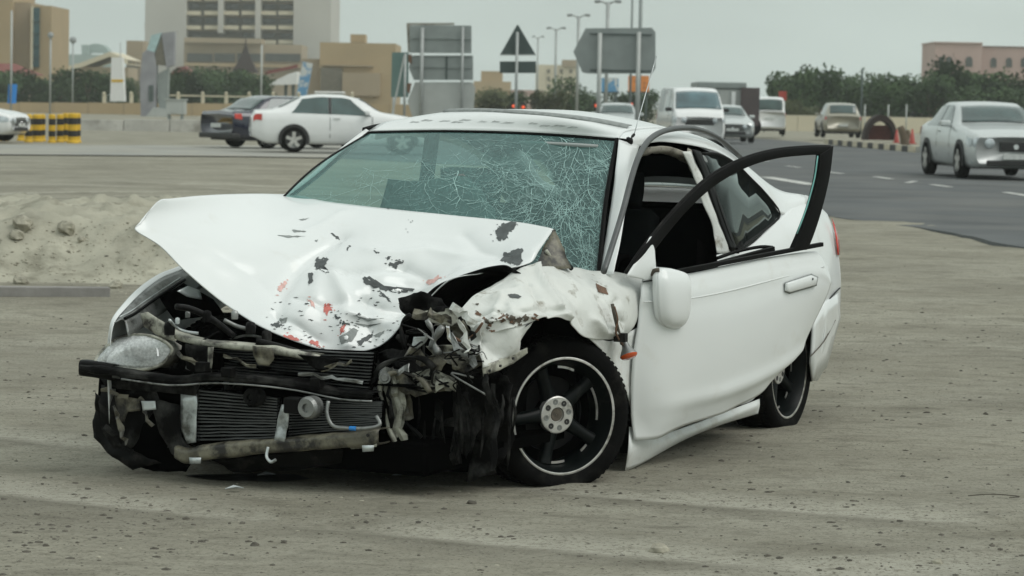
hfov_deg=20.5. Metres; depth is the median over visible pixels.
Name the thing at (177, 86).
shrub
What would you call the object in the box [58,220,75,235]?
dirt clod
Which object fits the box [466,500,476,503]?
stone
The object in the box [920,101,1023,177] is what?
car
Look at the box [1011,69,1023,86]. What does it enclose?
tree
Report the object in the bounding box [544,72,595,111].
bush
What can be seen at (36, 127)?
striped bollard
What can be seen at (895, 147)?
kerb
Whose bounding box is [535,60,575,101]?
building
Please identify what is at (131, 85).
shrub
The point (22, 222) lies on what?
dirt clod
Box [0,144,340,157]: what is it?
road shoulder
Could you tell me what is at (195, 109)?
boundary wall
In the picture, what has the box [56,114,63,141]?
striped bollard
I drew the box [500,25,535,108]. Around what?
road sign
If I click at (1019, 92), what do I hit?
tree
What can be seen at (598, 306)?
wrecked car
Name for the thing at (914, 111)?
tree
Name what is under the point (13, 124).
car
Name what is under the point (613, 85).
billboard
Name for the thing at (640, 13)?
pole
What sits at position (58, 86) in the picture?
shrub
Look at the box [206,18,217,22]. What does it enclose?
window
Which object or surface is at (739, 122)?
car
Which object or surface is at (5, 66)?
pavilion
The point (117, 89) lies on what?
pylon
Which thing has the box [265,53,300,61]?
window
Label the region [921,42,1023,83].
building
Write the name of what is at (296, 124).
car
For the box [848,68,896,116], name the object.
tree
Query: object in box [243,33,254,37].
window
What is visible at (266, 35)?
window
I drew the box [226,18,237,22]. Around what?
window
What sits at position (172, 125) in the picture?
concrete barrier
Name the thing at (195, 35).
window
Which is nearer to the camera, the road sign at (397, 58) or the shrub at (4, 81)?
the road sign at (397, 58)
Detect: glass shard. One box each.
[225,485,242,488]
[258,471,275,474]
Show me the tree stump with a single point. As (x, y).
(904, 135)
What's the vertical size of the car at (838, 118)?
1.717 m
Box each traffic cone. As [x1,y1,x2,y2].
[892,130,899,142]
[909,129,916,143]
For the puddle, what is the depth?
10.88 m
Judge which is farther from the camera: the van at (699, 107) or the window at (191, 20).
the window at (191, 20)
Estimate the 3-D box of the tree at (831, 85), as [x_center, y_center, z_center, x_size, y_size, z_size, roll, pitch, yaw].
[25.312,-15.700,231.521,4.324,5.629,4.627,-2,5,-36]
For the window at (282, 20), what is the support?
in the tower
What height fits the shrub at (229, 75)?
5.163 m
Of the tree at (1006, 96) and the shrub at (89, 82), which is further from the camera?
the shrub at (89, 82)
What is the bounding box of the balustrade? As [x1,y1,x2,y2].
[102,92,353,102]
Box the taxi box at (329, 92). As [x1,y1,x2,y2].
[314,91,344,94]
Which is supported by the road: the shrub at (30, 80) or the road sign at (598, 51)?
the road sign at (598, 51)
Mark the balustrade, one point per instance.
(202, 95)
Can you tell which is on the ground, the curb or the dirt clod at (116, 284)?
the curb
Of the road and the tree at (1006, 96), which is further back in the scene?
the tree at (1006, 96)
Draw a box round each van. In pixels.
[656,87,728,147]
[759,97,785,134]
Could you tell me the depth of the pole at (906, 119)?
199.58 m
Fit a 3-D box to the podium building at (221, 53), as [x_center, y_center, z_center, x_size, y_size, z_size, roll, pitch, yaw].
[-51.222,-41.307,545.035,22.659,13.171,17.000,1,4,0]
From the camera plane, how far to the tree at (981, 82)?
238.21 m
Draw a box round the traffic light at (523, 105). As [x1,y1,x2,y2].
[521,102,525,108]
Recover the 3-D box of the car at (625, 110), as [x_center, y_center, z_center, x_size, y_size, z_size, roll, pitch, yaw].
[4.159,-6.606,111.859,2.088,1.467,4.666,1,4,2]
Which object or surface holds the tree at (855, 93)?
on the ground
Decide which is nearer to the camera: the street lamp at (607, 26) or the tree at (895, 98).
the street lamp at (607, 26)
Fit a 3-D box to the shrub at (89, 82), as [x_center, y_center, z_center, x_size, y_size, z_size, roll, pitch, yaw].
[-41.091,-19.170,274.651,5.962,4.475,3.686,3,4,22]
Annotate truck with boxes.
[691,82,760,135]
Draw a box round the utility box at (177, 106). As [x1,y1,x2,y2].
[165,99,187,119]
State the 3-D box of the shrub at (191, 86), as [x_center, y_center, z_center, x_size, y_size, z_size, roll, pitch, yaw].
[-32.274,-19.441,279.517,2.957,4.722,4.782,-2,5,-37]
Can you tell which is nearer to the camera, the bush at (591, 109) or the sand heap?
the sand heap
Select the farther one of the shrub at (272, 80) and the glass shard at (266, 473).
the shrub at (272, 80)
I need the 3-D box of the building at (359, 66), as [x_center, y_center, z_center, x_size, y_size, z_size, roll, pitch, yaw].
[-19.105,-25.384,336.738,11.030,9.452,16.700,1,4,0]
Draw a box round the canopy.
[265,65,299,95]
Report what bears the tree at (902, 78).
on the ground
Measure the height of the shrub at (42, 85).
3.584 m
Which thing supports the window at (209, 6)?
in the tower
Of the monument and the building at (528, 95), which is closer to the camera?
the monument
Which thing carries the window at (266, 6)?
in the tower
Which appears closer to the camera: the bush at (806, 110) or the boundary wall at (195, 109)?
the bush at (806, 110)
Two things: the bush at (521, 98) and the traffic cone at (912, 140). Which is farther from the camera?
the bush at (521, 98)
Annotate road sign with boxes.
[391,52,408,115]
[406,23,474,116]
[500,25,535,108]
[573,28,654,119]
[779,91,786,135]
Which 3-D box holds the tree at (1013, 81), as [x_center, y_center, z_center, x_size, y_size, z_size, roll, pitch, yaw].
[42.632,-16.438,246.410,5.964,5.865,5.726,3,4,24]
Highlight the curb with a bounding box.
[0,286,109,296]
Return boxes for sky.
[35,0,1023,112]
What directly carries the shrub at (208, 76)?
on the ground
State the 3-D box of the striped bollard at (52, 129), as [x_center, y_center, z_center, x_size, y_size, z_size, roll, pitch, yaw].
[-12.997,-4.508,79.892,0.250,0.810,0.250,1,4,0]
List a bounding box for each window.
[127,63,138,79]
[187,53,212,61]
[189,18,199,22]
[189,33,199,37]
[190,4,199,8]
[206,4,217,8]
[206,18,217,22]
[214,53,234,61]
[226,4,237,8]
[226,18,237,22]
[237,53,260,61]
[243,4,254,8]
[243,18,254,22]
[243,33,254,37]
[263,4,274,8]
[263,18,274,22]
[263,33,274,37]
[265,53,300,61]
[280,4,291,8]
[280,18,291,22]
[280,33,291,37]
[965,57,972,66]
[991,58,996,66]
[1006,58,1011,66]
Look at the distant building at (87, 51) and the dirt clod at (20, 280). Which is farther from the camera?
the distant building at (87, 51)
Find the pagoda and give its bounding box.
[233,38,258,74]
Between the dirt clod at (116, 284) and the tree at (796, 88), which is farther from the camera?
the tree at (796, 88)
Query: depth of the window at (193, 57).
537.97 m
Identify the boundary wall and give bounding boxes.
[0,102,411,116]
[785,115,932,132]
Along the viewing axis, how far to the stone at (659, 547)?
9.29 m
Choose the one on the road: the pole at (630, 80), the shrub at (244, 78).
the pole at (630, 80)
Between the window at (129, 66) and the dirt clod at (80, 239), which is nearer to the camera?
the dirt clod at (80, 239)
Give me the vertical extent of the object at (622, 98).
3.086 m
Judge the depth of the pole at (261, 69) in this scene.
234.28 m
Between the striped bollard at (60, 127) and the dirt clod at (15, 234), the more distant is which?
the striped bollard at (60, 127)
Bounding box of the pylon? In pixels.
[110,58,125,100]
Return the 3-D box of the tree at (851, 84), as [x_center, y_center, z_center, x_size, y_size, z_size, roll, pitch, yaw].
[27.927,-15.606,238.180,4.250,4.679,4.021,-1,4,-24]
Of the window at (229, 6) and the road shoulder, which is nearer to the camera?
the road shoulder
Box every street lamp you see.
[48,32,53,113]
[70,36,76,102]
[532,36,543,92]
[546,27,565,97]
[567,14,589,110]
[594,0,621,102]
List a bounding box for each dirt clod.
[8,229,23,240]
[12,214,32,231]
[13,275,28,284]
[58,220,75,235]
[77,236,85,242]
[109,279,122,288]
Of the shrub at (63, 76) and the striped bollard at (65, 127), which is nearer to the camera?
the striped bollard at (65, 127)
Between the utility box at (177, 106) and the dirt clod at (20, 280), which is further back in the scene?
the utility box at (177, 106)
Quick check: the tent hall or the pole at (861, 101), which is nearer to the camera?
the pole at (861, 101)
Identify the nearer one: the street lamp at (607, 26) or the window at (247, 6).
the street lamp at (607, 26)
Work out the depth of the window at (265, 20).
563.37 m
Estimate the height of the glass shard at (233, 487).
0.014 m
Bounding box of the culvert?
[861,115,896,139]
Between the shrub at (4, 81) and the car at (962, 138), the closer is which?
the car at (962, 138)
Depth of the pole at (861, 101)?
189.48 m
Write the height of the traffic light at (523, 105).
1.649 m
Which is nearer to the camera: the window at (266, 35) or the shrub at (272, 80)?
the shrub at (272, 80)
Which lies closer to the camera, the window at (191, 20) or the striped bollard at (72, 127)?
the striped bollard at (72, 127)
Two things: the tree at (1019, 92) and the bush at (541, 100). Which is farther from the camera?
the tree at (1019, 92)
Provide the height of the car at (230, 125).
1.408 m
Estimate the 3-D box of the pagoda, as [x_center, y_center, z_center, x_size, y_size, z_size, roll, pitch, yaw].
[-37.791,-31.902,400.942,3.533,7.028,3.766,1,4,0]
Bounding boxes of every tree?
[764,67,821,112]
[793,62,851,115]
[841,83,878,116]
[842,76,866,90]
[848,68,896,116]
[863,79,922,116]
[882,72,918,115]
[900,104,935,117]
[905,69,961,117]
[916,54,970,116]
[953,86,1023,105]
[958,69,1009,98]
[987,66,1023,91]
[997,87,1023,109]
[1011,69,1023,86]
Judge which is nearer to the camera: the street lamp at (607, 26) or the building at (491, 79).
the street lamp at (607, 26)
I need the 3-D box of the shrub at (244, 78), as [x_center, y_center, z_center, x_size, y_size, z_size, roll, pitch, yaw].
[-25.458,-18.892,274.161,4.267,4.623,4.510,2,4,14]
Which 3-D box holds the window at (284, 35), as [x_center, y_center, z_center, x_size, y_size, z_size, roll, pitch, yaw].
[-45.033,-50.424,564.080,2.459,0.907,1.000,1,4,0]
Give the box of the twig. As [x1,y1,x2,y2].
[968,494,1019,497]
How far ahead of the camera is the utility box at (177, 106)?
149.72 m
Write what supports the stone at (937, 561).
on the ground
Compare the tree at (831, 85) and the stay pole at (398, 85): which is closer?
the stay pole at (398, 85)
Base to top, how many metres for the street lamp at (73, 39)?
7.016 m
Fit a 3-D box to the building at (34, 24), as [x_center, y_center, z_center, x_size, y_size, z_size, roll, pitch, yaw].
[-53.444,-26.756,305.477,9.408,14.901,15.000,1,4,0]
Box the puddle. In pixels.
[186,473,308,480]
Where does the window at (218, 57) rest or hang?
in the podium building at (221, 53)
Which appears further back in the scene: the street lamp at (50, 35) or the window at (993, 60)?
the window at (993, 60)
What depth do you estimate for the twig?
10.69 m
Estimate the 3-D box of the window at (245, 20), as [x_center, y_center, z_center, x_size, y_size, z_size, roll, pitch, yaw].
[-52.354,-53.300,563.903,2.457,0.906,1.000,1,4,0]
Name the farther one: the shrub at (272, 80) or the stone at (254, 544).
the shrub at (272, 80)
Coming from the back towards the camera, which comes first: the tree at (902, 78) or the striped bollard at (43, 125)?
the tree at (902, 78)
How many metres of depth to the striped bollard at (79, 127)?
81.03 m
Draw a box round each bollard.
[17,133,24,140]
[24,114,32,141]
[32,114,42,141]
[41,114,45,140]
[48,114,55,142]
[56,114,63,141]
[63,113,68,141]
[67,113,78,142]
[77,113,80,142]
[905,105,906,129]
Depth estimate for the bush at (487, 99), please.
214.06 m
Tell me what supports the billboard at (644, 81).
on the ground
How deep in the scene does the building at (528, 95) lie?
458.91 m
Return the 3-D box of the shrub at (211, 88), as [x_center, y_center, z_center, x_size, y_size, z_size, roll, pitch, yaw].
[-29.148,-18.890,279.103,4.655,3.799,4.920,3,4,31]
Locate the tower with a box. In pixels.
[144,0,339,100]
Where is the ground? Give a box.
[0,102,1023,575]
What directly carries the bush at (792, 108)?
on the ground
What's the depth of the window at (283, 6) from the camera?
563.24 m
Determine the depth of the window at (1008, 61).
430.48 m
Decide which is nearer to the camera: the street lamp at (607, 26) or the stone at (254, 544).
the stone at (254, 544)
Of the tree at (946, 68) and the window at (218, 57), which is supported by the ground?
the tree at (946, 68)
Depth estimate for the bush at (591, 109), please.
225.54 m
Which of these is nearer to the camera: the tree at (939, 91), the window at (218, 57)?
the tree at (939, 91)
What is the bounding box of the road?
[0,138,1023,248]
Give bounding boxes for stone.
[250,542,258,545]
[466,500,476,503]
[648,542,669,552]
[931,558,942,563]
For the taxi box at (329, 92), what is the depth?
95.79 m
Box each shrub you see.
[0,68,39,102]
[0,70,24,102]
[21,77,60,102]
[30,79,69,102]
[45,66,84,102]
[60,68,113,102]
[92,70,125,102]
[118,77,139,102]
[157,70,185,102]
[172,67,199,102]
[188,66,227,103]
[196,77,223,103]
[206,65,242,87]
[212,79,264,103]
[231,70,271,102]
[262,72,276,95]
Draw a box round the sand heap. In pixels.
[0,192,180,284]
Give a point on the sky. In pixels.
(745, 41)
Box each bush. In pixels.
[474,86,513,108]
[492,88,530,108]
[529,89,570,109]
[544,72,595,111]
[578,92,602,111]
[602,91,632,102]
[632,89,659,123]
[785,98,803,114]
[799,105,819,115]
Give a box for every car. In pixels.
[0,109,30,140]
[78,56,840,485]
[199,95,356,148]
[249,94,423,153]
[594,103,643,119]
[722,105,754,142]
[814,103,860,137]
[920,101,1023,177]
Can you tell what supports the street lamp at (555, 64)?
on the ground
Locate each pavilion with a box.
[0,63,44,101]
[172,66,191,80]
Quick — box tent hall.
[69,52,140,92]
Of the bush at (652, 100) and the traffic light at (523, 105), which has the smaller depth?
the traffic light at (523, 105)
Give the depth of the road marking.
51.87 m
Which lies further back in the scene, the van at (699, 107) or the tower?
the tower
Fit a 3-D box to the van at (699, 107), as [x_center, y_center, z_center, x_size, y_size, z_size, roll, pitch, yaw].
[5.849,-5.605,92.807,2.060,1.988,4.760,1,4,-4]
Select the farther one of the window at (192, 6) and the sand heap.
the window at (192, 6)
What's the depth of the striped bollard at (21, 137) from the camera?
82.22 m
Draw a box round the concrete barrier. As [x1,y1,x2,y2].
[81,119,201,131]
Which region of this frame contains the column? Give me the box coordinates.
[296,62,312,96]
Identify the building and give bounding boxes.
[0,0,68,80]
[69,44,111,66]
[126,41,148,102]
[184,37,307,95]
[301,34,400,104]
[474,71,510,108]
[511,90,534,108]
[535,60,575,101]
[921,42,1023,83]
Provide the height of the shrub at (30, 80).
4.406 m
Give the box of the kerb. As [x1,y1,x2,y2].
[824,139,919,152]
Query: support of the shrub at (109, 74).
on the ground
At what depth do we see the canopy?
299.88 m
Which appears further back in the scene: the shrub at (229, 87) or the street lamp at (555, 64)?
the shrub at (229, 87)
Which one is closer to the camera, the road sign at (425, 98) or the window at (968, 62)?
the road sign at (425, 98)
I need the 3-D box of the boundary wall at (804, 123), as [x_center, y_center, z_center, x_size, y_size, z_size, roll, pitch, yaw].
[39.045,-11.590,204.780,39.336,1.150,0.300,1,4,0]
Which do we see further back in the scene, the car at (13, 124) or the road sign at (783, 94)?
the road sign at (783, 94)
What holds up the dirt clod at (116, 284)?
on the sand heap
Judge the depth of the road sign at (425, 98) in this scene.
105.69 m
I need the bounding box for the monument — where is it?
[140,31,175,116]
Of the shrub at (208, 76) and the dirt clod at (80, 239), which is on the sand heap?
the dirt clod at (80, 239)
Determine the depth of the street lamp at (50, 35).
209.40 m
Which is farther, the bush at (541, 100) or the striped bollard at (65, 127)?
the bush at (541, 100)
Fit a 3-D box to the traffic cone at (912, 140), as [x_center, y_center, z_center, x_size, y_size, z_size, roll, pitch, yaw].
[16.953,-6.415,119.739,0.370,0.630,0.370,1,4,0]
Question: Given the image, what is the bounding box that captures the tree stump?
[897,126,910,144]
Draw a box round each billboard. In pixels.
[601,78,618,102]
[628,76,649,121]
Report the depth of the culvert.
134.04 m
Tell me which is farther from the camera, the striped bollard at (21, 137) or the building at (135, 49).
the building at (135, 49)
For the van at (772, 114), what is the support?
on the ground
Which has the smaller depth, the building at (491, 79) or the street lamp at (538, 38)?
the street lamp at (538, 38)
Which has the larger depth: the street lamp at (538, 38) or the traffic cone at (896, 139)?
the street lamp at (538, 38)
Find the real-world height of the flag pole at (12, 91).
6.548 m
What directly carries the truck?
on the road
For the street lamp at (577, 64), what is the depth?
189.35 m
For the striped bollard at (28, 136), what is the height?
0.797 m
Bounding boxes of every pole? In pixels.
[7,11,16,110]
[260,45,262,94]
[391,56,404,113]
[629,0,633,103]
[638,0,642,117]
[860,68,862,133]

